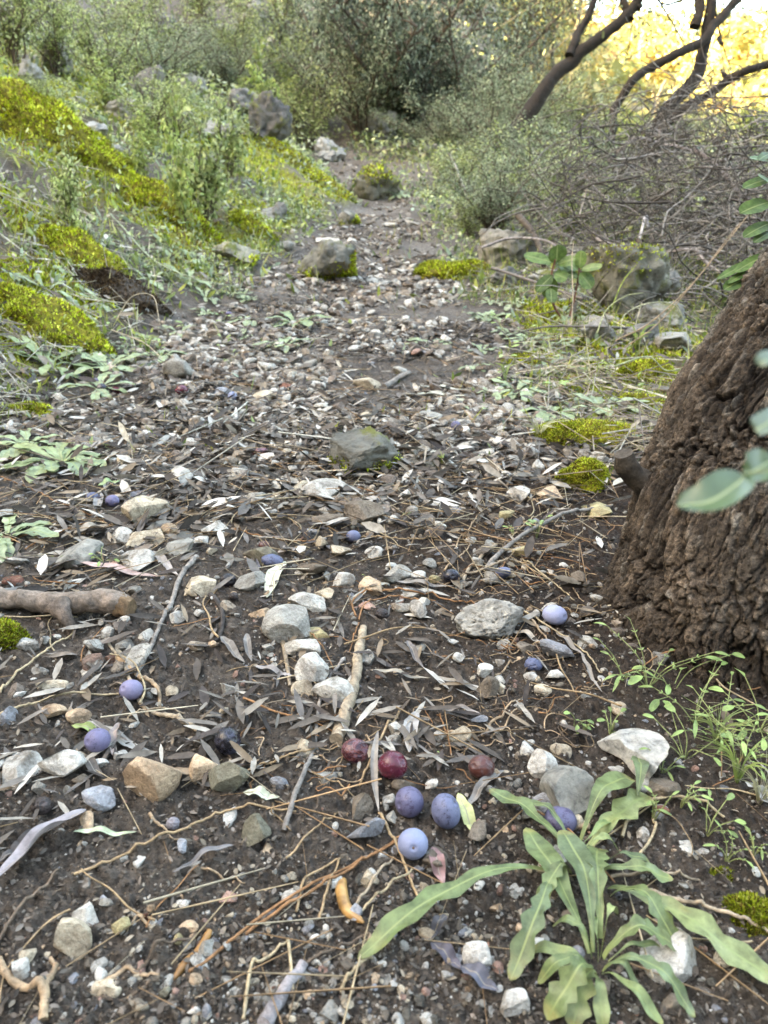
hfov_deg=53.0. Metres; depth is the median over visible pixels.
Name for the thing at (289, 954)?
dry stalk
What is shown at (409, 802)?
olive
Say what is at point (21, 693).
stone
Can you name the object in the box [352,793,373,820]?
stone
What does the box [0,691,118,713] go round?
dry stalk
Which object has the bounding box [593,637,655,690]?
herb
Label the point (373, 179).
boulder
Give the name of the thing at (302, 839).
pine needle
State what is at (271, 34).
shrub
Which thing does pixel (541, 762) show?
stone
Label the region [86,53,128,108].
shrub
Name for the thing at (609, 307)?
grass stalk
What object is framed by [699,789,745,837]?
herb
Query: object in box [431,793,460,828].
olive
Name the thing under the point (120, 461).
stone
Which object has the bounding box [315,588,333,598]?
stone
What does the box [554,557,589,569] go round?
pine needle
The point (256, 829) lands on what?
stone
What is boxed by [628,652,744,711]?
herb
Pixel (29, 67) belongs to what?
boulder
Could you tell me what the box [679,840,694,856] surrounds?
stone
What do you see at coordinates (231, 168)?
shrub
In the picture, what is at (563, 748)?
stone
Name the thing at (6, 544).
rosette plant
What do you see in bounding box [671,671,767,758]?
herb
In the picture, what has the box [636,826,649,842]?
stone
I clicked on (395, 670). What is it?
fallen leaf
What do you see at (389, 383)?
twig
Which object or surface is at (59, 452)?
rosette plant
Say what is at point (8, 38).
shrub
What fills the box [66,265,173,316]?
soil patch
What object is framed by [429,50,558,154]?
shrub
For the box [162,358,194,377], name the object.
stone
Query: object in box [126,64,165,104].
boulder
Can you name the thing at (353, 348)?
stone
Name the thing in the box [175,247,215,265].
rosette plant
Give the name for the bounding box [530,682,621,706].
pine needle
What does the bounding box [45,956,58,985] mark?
root
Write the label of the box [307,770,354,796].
pine needle
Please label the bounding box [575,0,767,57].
sky
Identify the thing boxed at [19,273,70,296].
rosette plant
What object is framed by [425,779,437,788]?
stone
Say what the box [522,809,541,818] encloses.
stone
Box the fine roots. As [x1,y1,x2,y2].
[228,469,613,830]
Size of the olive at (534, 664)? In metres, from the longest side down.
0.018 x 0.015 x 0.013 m
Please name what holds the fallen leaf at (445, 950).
on the ground at (68, 674)
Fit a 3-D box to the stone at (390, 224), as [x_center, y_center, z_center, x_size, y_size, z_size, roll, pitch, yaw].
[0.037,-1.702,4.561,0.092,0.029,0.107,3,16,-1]
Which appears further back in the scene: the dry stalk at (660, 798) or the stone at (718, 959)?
the dry stalk at (660, 798)
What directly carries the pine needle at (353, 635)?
on the ground at (68, 674)
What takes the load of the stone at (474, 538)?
on the ground at (68, 674)
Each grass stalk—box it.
[109,213,240,287]
[111,329,161,358]
[116,293,159,323]
[571,241,573,323]
[584,325,590,374]
[596,293,641,333]
[611,266,634,307]
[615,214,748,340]
[615,356,680,370]
[619,302,688,359]
[624,222,740,347]
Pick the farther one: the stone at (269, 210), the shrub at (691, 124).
the shrub at (691, 124)
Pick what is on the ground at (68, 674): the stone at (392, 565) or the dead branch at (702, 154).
the stone at (392, 565)
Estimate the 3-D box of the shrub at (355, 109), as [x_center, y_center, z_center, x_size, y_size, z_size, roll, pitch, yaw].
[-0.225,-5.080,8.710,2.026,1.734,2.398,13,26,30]
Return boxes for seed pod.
[173,929,211,980]
[335,877,363,923]
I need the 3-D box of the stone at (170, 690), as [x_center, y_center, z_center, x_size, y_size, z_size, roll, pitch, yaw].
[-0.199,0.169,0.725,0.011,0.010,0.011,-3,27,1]
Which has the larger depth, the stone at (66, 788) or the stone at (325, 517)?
the stone at (325, 517)
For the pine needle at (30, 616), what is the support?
on the ground at (68, 674)
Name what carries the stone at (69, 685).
on the ground at (68, 674)
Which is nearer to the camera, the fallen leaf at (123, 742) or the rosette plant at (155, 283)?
the fallen leaf at (123, 742)
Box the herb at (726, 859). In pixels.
[703,820,754,868]
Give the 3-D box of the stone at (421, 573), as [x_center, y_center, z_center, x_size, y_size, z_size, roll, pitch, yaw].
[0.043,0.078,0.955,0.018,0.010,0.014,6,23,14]
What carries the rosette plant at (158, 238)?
on the ground at (68, 674)
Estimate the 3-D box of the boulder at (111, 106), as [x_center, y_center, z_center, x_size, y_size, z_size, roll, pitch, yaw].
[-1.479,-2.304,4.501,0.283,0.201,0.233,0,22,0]
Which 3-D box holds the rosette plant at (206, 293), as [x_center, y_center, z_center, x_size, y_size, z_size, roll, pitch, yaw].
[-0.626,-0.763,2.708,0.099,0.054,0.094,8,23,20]
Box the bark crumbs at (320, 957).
[0,287,767,1023]
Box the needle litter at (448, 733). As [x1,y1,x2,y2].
[0,123,767,1023]
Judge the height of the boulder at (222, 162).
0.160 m
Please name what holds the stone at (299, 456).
on the ground at (68, 674)
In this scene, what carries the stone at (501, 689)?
on the ground at (68, 674)
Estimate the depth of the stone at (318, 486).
1.18 m
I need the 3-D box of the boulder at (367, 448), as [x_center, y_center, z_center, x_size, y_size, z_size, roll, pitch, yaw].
[-0.033,-0.097,1.326,0.130,0.089,0.101,-13,25,-29]
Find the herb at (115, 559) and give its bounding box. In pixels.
[89,547,119,565]
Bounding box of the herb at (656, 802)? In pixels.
[643,785,678,819]
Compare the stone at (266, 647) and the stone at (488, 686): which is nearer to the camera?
the stone at (488, 686)
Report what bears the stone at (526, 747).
on the ground at (68, 674)
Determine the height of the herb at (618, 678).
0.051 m
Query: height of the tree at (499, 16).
5.409 m
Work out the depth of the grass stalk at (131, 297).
2.00 m
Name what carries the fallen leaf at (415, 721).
on the ground at (68, 674)
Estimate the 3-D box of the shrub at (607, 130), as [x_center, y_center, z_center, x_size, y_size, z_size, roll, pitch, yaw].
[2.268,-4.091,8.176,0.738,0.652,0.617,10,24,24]
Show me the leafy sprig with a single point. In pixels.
(719, 489)
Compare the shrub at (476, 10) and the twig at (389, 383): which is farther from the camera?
the shrub at (476, 10)
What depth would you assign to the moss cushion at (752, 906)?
0.49 m
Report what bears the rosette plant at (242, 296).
on the ground at (68, 674)
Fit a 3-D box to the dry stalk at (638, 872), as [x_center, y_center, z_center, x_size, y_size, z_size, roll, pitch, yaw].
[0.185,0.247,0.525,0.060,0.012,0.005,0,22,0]
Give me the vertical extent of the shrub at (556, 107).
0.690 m
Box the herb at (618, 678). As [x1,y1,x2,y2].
[595,615,728,687]
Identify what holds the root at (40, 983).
on the ground at (68, 674)
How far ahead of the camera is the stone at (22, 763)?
0.62 m
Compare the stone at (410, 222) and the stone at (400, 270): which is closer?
the stone at (400, 270)
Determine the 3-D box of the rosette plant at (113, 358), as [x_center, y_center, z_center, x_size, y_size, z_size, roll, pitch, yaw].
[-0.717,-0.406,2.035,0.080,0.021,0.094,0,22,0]
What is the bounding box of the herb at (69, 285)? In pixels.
[59,277,80,295]
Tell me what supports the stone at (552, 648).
on the ground at (68, 674)
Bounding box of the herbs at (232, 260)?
[0,0,762,472]
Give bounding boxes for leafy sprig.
[676,350,767,510]
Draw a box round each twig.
[74,384,201,420]
[135,554,198,677]
[198,375,296,384]
[204,592,224,647]
[245,492,487,521]
[257,959,307,1023]
[270,424,274,452]
[282,659,344,830]
[382,370,411,388]
[458,543,497,594]
[460,558,523,576]
[485,505,611,569]
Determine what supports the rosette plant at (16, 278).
on the ground at (68, 674)
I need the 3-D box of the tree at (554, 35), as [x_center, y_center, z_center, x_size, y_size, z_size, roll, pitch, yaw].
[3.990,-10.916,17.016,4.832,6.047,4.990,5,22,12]
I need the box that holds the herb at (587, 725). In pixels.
[577,719,592,730]
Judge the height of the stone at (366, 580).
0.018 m
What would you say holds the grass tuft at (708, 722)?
on the ground at (68, 674)
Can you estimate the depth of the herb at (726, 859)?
0.54 m
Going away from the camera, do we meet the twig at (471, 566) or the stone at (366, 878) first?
the stone at (366, 878)
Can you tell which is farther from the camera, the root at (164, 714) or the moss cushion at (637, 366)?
the moss cushion at (637, 366)
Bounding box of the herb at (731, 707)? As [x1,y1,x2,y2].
[708,668,767,750]
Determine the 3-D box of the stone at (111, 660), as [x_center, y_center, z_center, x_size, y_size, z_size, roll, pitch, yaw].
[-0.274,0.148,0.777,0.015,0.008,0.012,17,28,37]
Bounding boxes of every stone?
[0,509,12,523]
[0,706,17,725]
[0,759,4,768]
[1,575,23,586]
[2,750,42,792]
[5,557,29,564]
[11,957,29,980]
[13,691,26,697]
[18,948,36,963]
[20,455,29,459]
[31,781,46,794]
[35,680,67,689]
[37,749,86,776]
[39,704,67,717]
[53,917,91,960]
[55,539,103,568]
[63,785,74,795]
[65,708,91,723]
[66,682,73,688]
[67,510,84,520]
[68,96,87,103]
[71,773,87,785]
[71,901,98,925]
[80,810,93,834]
[81,785,115,812]
[81,874,91,888]
[82,653,103,670]
[89,978,121,997]
[96,758,108,767]
[99,898,113,906]
[105,655,114,663]
[111,916,130,934]
[112,527,131,543]
[113,750,127,759]
[116,455,130,464]
[120,549,154,571]
[120,855,127,862]
[121,495,169,522]
[122,756,181,802]
[126,528,164,547]
[127,585,141,594]
[132,997,148,1013]
[133,856,145,867]
[143,913,148,919]
[159,986,171,998]
[161,523,177,533]
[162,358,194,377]
[164,537,193,556]
[165,685,177,695]
[169,611,184,623]
[171,466,193,486]
[173,933,182,944]
[177,838,186,853]
[179,920,198,932]
[184,576,215,597]
[187,1006,200,1014]
[189,753,217,784]
[190,860,201,866]
[194,536,208,543]
[195,957,207,970]
[198,939,215,959]
[201,520,228,535]
[206,548,217,554]
[208,640,215,646]
[208,762,249,791]
[210,387,230,397]
[219,707,228,713]
[219,890,237,903]
[221,683,234,694]
[223,806,236,827]
[231,467,248,477]
[233,571,265,591]
[242,813,271,846]
[243,476,260,486]
[243,546,277,567]
[247,492,267,504]
[248,607,268,617]
[252,390,273,399]
[256,382,271,389]
[261,207,276,218]
[261,604,310,643]
[262,643,274,650]
[262,838,273,853]
[268,493,279,499]
[268,509,276,514]
[269,358,287,362]
[269,776,288,789]
[278,383,296,389]
[280,241,293,250]
[281,875,288,882]
[281,888,298,903]
[282,449,292,456]
[282,500,303,509]
[284,639,320,655]
[288,592,325,611]
[289,480,308,493]
[291,679,312,695]
[292,886,302,894]
[294,652,329,681]
[295,451,308,460]
[296,738,311,757]
[297,563,326,575]
[299,478,346,500]
[304,359,317,365]
[308,627,329,640]
[311,514,342,528]
[311,676,353,701]
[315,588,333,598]
[316,238,338,242]
[316,536,327,545]
[317,771,341,784]
[318,999,339,1022]
[323,571,330,580]
[327,559,337,563]
[331,545,351,554]
[331,876,341,888]
[333,572,355,585]
[344,500,384,523]
[346,817,384,838]
[347,238,356,243]
[347,345,362,350]
[350,903,361,920]
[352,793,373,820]
[353,377,380,388]
[358,576,382,595]
[358,601,375,609]
[360,411,373,417]
[360,868,379,887]
[362,649,374,665]
[364,546,382,558]
[374,415,388,422]
[378,280,390,285]
[378,851,387,857]
[382,222,397,226]
[382,793,394,805]
[383,564,411,583]
[385,562,395,567]
[386,810,396,824]
[388,515,397,524]
[388,722,401,735]
[388,734,401,746]
[391,779,415,790]
[393,366,406,373]
[394,269,408,272]
[395,603,409,612]
[401,588,429,597]
[405,220,415,224]
[411,348,422,354]
[411,444,431,452]
[411,570,425,578]
[416,644,425,650]
[418,411,442,420]
[419,597,430,604]
[420,882,428,890]
[422,558,436,568]
[422,846,447,867]
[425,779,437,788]
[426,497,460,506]
[428,575,440,582]
[434,607,446,616]
[434,730,446,740]
[446,726,471,741]
[447,639,458,644]
[451,506,460,513]
[453,652,463,662]
[454,598,523,639]
[456,953,463,969]
[462,941,491,965]
[466,537,476,543]
[468,820,486,840]
[471,715,487,721]
[476,675,499,699]
[477,663,492,677]
[484,539,493,545]
[487,513,499,519]
[489,436,505,445]
[490,903,502,911]
[494,675,505,683]
[495,659,504,666]
[498,683,505,693]
[499,510,514,518]
[500,987,529,1017]
[507,486,529,501]
[508,572,515,578]
[509,883,521,895]
[511,546,529,556]
[512,467,526,476]
[520,740,533,756]
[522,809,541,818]
[523,672,537,682]
[527,748,557,779]
[532,792,550,812]
[534,684,551,697]
[535,485,562,500]
[535,937,543,943]
[539,765,594,814]
[540,639,574,657]
[545,669,564,677]
[550,743,571,757]
[554,844,566,861]
[559,290,588,302]
[559,562,569,567]
[571,570,585,583]
[575,814,583,829]
[577,822,589,829]
[581,502,612,518]
[582,315,605,324]
[597,728,669,778]
[600,978,610,996]
[603,315,619,320]
[608,765,623,772]
[611,701,625,715]
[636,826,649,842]
[640,927,696,986]
[641,776,649,792]
[647,778,680,802]
[651,332,691,349]
[652,804,667,819]
[654,805,669,815]
[660,993,679,1013]
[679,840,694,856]
[714,951,727,966]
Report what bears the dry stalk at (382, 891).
on the ground at (68, 674)
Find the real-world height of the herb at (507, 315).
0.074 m
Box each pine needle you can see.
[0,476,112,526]
[0,908,70,1002]
[3,615,77,617]
[25,521,92,549]
[32,575,79,583]
[47,617,55,650]
[74,802,295,875]
[80,628,102,661]
[81,868,155,920]
[110,653,145,703]
[145,864,198,927]
[173,616,228,626]
[188,839,397,972]
[202,595,218,637]
[234,527,313,541]
[242,697,331,730]
[245,835,399,935]
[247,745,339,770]
[286,811,337,858]
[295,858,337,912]
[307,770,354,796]
[310,632,333,668]
[318,858,340,917]
[344,626,435,644]
[349,622,359,651]
[351,587,474,616]
[358,595,434,619]
[359,711,399,785]
[361,535,437,539]
[378,812,417,895]
[402,777,456,788]
[437,713,451,753]
[462,535,534,549]
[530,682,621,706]
[537,810,615,882]
[542,638,573,689]
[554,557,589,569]
[622,650,674,673]
[646,915,752,942]
[670,815,692,854]
[685,785,755,795]
[713,755,742,785]
[716,678,767,710]
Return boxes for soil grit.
[1,426,767,1023]
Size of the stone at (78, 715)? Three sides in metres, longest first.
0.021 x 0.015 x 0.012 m
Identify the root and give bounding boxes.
[0,586,136,635]
[0,956,49,1021]
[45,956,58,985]
[93,978,159,1001]
[98,964,159,982]
[107,642,197,731]
[115,656,161,706]
[126,914,150,931]
[148,811,178,839]
[200,867,244,883]
[365,734,383,770]
[444,535,469,570]
[448,730,496,746]
[455,499,490,546]
[481,697,522,735]
[490,708,527,738]
[491,658,522,675]
[505,646,537,656]
[529,618,553,640]
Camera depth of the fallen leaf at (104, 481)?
1.19 m
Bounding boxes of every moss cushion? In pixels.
[0,75,140,177]
[0,281,117,354]
[0,400,54,420]
[0,616,32,651]
[30,223,130,275]
[105,172,224,245]
[227,208,278,240]
[253,135,325,173]
[301,168,356,202]
[413,258,493,279]
[496,351,559,364]
[530,417,640,449]
[554,456,611,493]
[602,391,664,412]
[612,357,677,390]
[709,866,734,881]
[719,890,767,939]
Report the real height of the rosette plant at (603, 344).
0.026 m
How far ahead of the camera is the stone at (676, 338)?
2.08 m
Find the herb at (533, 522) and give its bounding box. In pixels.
[526,515,552,538]
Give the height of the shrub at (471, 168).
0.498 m
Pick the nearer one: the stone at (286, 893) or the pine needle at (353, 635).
the stone at (286, 893)
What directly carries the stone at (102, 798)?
on the ground at (68, 674)
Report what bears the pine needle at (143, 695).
on the ground at (68, 674)
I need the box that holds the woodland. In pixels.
[498,0,767,142]
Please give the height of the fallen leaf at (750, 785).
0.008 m
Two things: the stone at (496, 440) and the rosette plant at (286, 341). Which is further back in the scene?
the rosette plant at (286, 341)
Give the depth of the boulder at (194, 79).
6.97 m
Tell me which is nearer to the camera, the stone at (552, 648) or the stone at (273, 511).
the stone at (552, 648)
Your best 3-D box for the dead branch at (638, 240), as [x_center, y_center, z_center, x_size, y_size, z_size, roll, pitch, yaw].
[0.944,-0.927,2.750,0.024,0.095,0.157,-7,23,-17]
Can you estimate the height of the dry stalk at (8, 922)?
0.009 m
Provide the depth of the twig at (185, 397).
1.70 m
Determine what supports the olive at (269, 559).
on the ground at (68, 674)
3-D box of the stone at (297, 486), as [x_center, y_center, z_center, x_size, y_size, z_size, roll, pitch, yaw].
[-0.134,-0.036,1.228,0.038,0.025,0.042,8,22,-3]
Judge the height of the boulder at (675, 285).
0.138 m
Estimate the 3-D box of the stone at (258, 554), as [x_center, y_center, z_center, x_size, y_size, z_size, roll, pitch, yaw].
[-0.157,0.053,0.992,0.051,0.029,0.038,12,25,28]
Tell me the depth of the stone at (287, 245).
3.68 m
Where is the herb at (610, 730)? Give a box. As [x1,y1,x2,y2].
[597,707,626,734]
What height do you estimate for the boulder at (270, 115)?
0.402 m
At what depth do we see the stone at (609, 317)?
2.41 m
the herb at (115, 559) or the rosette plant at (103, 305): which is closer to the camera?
the herb at (115, 559)
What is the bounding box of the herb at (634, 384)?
[625,372,643,391]
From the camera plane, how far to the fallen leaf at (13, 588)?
0.91 m
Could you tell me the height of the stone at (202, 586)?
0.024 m
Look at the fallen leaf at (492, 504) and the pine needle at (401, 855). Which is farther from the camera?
the fallen leaf at (492, 504)
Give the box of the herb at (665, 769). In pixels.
[639,747,684,780]
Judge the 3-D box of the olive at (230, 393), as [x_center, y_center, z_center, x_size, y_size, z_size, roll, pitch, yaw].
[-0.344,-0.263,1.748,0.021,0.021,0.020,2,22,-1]
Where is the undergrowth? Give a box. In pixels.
[0,0,767,321]
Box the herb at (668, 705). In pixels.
[643,700,727,765]
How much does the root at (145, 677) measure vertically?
0.013 m
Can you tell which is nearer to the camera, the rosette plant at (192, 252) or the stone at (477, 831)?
the stone at (477, 831)
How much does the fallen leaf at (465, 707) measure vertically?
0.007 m
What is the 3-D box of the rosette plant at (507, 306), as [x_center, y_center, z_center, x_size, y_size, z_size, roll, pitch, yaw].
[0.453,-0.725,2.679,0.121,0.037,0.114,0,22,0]
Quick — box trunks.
[503,0,759,114]
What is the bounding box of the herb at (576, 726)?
[564,711,593,733]
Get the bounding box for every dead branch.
[448,153,468,198]
[481,237,567,255]
[490,266,583,299]
[515,213,545,268]
[578,185,587,218]
[584,176,615,209]
[595,237,721,263]
[609,136,749,162]
[635,238,642,243]
[639,215,648,238]
[693,248,720,273]
[694,148,749,200]
[711,137,731,160]
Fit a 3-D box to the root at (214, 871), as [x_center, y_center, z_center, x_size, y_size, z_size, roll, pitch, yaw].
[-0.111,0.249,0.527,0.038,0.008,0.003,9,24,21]
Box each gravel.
[0,143,724,698]
[0,350,767,1023]
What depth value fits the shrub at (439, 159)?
6.39 m
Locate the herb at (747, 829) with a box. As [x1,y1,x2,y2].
[739,823,767,860]
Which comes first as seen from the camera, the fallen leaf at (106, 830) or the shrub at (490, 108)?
the fallen leaf at (106, 830)
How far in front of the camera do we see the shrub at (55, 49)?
4.93 m
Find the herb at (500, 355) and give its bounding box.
[499,344,518,364]
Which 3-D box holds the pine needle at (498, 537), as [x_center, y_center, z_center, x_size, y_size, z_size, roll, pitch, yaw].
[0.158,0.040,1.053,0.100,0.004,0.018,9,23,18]
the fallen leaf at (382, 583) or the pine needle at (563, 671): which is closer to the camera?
the pine needle at (563, 671)
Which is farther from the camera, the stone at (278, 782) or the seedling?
the seedling
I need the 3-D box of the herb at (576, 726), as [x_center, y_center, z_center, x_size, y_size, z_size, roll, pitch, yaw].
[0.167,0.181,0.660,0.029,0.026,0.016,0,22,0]
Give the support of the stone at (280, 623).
on the ground at (68, 674)
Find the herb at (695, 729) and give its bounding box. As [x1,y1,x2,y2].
[639,657,765,745]
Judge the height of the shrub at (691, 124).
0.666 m
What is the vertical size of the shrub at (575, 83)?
1.083 m
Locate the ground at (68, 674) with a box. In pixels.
[0,0,767,1023]
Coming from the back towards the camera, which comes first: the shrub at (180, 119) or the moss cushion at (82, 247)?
the shrub at (180, 119)
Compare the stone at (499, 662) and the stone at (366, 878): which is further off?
the stone at (499, 662)
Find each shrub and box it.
[0,0,67,66]
[0,0,85,77]
[19,70,74,99]
[44,117,83,226]
[48,0,148,92]
[64,101,74,111]
[67,0,157,39]
[70,1,217,68]
[78,17,218,87]
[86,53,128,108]
[87,0,197,56]
[87,58,190,136]
[102,19,207,84]
[128,98,163,152]
[128,114,156,176]
[142,85,219,138]
[157,83,210,114]
[158,15,291,92]
[160,81,203,230]
[162,98,235,222]
[167,6,264,61]
[172,34,215,73]
[174,0,238,29]
[178,10,269,70]
[193,0,296,86]
[206,43,325,99]
[206,84,250,185]
[213,0,310,55]
[215,5,282,44]
[219,80,292,103]
[231,19,349,114]
[235,74,245,88]
[244,36,279,129]
[251,0,406,88]
[267,65,361,151]
[268,0,472,142]
[271,59,313,115]
[287,0,547,133]
[291,79,347,128]
[329,0,584,129]
[363,75,509,154]
[412,131,576,229]
[419,134,512,200]
[424,145,480,183]
[429,43,597,145]
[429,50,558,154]
[431,194,491,236]
[447,104,590,185]
[457,0,497,21]
[478,116,597,222]
[480,71,632,143]
[495,102,657,198]
[537,90,603,146]
[538,168,613,241]
[567,98,630,156]
[591,157,659,228]
[604,103,666,151]
[630,89,731,148]
[642,61,749,105]
[646,164,700,217]
[699,91,756,127]
[717,85,767,143]
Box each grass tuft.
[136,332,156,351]
[496,363,516,380]
[510,412,570,433]
[624,322,655,350]
[681,698,757,741]
[691,718,767,782]
[713,737,767,804]
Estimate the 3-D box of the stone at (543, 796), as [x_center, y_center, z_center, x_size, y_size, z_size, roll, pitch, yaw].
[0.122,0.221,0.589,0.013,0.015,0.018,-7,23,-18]
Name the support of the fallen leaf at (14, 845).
on the ground at (68, 674)
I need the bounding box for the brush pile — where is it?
[459,5,767,383]
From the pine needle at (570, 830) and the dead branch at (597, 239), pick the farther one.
the dead branch at (597, 239)
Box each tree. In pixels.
[449,0,767,154]
[466,2,556,53]
[483,0,649,107]
[483,0,692,102]
[485,0,569,60]
[492,0,669,90]
[509,0,668,100]
[570,0,767,165]
[596,245,767,697]
[649,60,767,157]
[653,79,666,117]
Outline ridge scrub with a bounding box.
[492,19,767,142]
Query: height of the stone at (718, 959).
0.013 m
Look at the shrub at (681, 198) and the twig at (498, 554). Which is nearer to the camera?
the twig at (498, 554)
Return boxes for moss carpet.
[0,57,702,428]
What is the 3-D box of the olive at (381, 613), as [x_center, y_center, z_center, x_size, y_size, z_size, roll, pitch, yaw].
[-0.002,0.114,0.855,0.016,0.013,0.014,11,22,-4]
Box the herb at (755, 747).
[695,713,767,782]
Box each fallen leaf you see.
[0,809,85,875]
[0,825,59,861]
[4,586,22,589]
[71,721,96,730]
[73,522,109,533]
[73,826,136,835]
[81,561,158,575]
[84,755,102,774]
[89,720,147,749]
[93,491,103,510]
[98,478,119,485]
[109,722,118,754]
[123,488,147,503]
[153,551,178,574]
[172,844,232,872]
[220,636,244,661]
[243,633,251,660]
[243,785,279,799]
[255,664,294,676]
[264,561,285,596]
[353,582,388,596]
[353,593,362,603]
[370,731,378,810]
[374,668,428,677]
[394,579,450,586]
[403,711,419,751]
[406,391,464,395]
[406,641,422,666]
[419,385,470,389]
[429,847,444,882]
[430,941,460,968]
[431,914,446,938]
[439,676,497,693]
[442,541,457,559]
[447,704,478,712]
[456,793,475,829]
[460,962,498,990]
[468,770,503,803]
[476,513,483,523]
[484,501,504,506]
[513,629,539,642]
[555,632,584,654]
[581,654,601,690]
[582,549,593,555]
[746,782,767,801]
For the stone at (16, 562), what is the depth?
0.98 m
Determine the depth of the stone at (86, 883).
0.52 m
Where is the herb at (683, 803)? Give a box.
[680,780,713,810]
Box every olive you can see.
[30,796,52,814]
[84,728,110,751]
[85,492,100,497]
[96,383,107,390]
[105,495,118,506]
[111,386,122,393]
[119,679,142,700]
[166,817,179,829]
[175,385,187,394]
[214,726,240,755]
[219,573,235,586]
[228,392,236,400]
[229,592,237,600]
[252,448,267,454]
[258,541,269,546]
[261,554,282,565]
[341,738,368,763]
[346,530,360,541]
[375,608,389,619]
[378,750,406,779]
[395,786,423,817]
[398,828,427,859]
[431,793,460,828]
[443,569,459,583]
[451,421,460,429]
[468,755,494,778]
[495,567,510,577]
[524,658,541,670]
[542,605,567,624]
[545,806,576,831]
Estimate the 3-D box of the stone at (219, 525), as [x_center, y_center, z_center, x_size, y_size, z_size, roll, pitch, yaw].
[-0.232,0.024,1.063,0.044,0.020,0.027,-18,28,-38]
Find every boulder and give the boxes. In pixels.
[17,59,45,89]
[40,31,73,73]
[86,121,108,134]
[94,169,119,192]
[102,48,128,79]
[105,98,153,121]
[109,143,123,152]
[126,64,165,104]
[153,12,178,40]
[169,111,196,126]
[173,73,206,100]
[185,28,206,63]
[202,120,236,138]
[204,155,239,173]
[212,24,232,40]
[212,241,259,266]
[227,88,258,119]
[237,0,270,41]
[248,90,292,140]
[250,37,276,71]
[272,201,286,222]
[290,118,313,141]
[296,239,357,281]
[299,55,326,88]
[314,137,345,161]
[326,426,402,477]
[338,210,361,225]
[349,159,400,200]
[359,110,398,141]
[408,452,451,469]
[422,142,451,160]
[448,209,470,223]
[477,228,542,268]
[486,266,520,286]
[528,269,558,284]
[555,243,583,263]
[580,241,671,316]
[580,317,616,341]
[620,320,659,346]
[623,96,644,111]
[634,301,685,329]
[662,267,681,301]
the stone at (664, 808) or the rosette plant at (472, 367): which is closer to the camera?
the stone at (664, 808)
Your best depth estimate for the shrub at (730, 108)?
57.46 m
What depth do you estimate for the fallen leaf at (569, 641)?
0.79 m
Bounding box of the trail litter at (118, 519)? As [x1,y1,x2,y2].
[0,143,647,603]
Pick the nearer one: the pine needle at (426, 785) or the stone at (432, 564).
the pine needle at (426, 785)
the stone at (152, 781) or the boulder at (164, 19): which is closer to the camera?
the stone at (152, 781)
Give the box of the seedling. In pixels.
[524,245,601,318]
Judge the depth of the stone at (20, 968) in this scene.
0.46 m
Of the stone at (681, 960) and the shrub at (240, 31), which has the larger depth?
the shrub at (240, 31)
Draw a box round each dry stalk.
[0,630,73,692]
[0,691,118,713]
[0,868,58,939]
[17,513,115,524]
[127,707,184,717]
[137,937,194,970]
[241,941,285,1019]
[286,939,293,988]
[306,933,364,963]
[340,956,372,987]
[356,858,393,903]
[362,866,421,911]
[503,600,602,672]
[512,509,550,536]
[522,558,573,599]
[611,869,699,880]
[620,795,724,836]
[639,818,657,852]
[649,888,767,932]
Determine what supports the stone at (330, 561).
on the ground at (68, 674)
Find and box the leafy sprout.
[717,152,767,290]
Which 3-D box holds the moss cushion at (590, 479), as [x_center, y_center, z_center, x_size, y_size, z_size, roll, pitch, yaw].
[0.333,-0.066,1.280,0.092,0.057,0.084,12,25,27]
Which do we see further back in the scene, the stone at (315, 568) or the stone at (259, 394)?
the stone at (259, 394)
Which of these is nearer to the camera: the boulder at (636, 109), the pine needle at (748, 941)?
the pine needle at (748, 941)
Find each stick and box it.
[281,640,291,686]
[329,625,366,743]
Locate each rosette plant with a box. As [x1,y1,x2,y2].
[0,428,58,461]
[0,442,111,482]
[0,515,58,563]
[1,268,30,284]
[7,335,94,380]
[12,272,46,288]
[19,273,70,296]
[20,224,39,241]
[24,244,74,265]
[28,342,62,365]
[36,259,72,275]
[56,372,135,400]
[60,296,98,324]
[65,347,98,369]
[73,352,148,374]
[76,288,120,311]
[94,354,123,364]
[111,343,136,354]
[128,267,166,290]
[131,332,165,347]
[142,350,187,362]
[150,233,172,256]
[157,325,193,337]
[165,264,216,290]
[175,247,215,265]
[189,287,221,303]
[189,308,217,315]
[227,316,256,325]
[230,289,252,298]
[231,328,252,340]
[237,296,257,301]
[252,336,312,353]
[265,311,330,326]
[357,756,767,983]
[380,188,418,199]
[405,337,451,346]
[458,363,490,371]
[462,310,496,322]
[468,343,499,353]
[469,312,510,321]
[476,387,507,397]
[479,297,502,305]
[489,378,547,401]
[491,326,524,334]
[491,390,516,399]
[497,383,528,397]
[498,296,528,310]
[502,332,554,344]
[519,406,582,421]
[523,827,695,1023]
[536,338,571,348]
[536,356,572,372]
[547,306,579,324]
[549,356,599,372]
[560,397,591,410]
[565,306,607,324]
[568,337,589,342]
[568,393,649,415]
[598,434,645,449]
[599,338,616,349]
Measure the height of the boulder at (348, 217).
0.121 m
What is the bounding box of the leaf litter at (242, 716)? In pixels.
[0,80,767,848]
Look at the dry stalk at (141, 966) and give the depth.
0.47 m
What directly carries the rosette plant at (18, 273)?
on the ground at (68, 674)
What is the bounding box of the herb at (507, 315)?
[489,312,509,331]

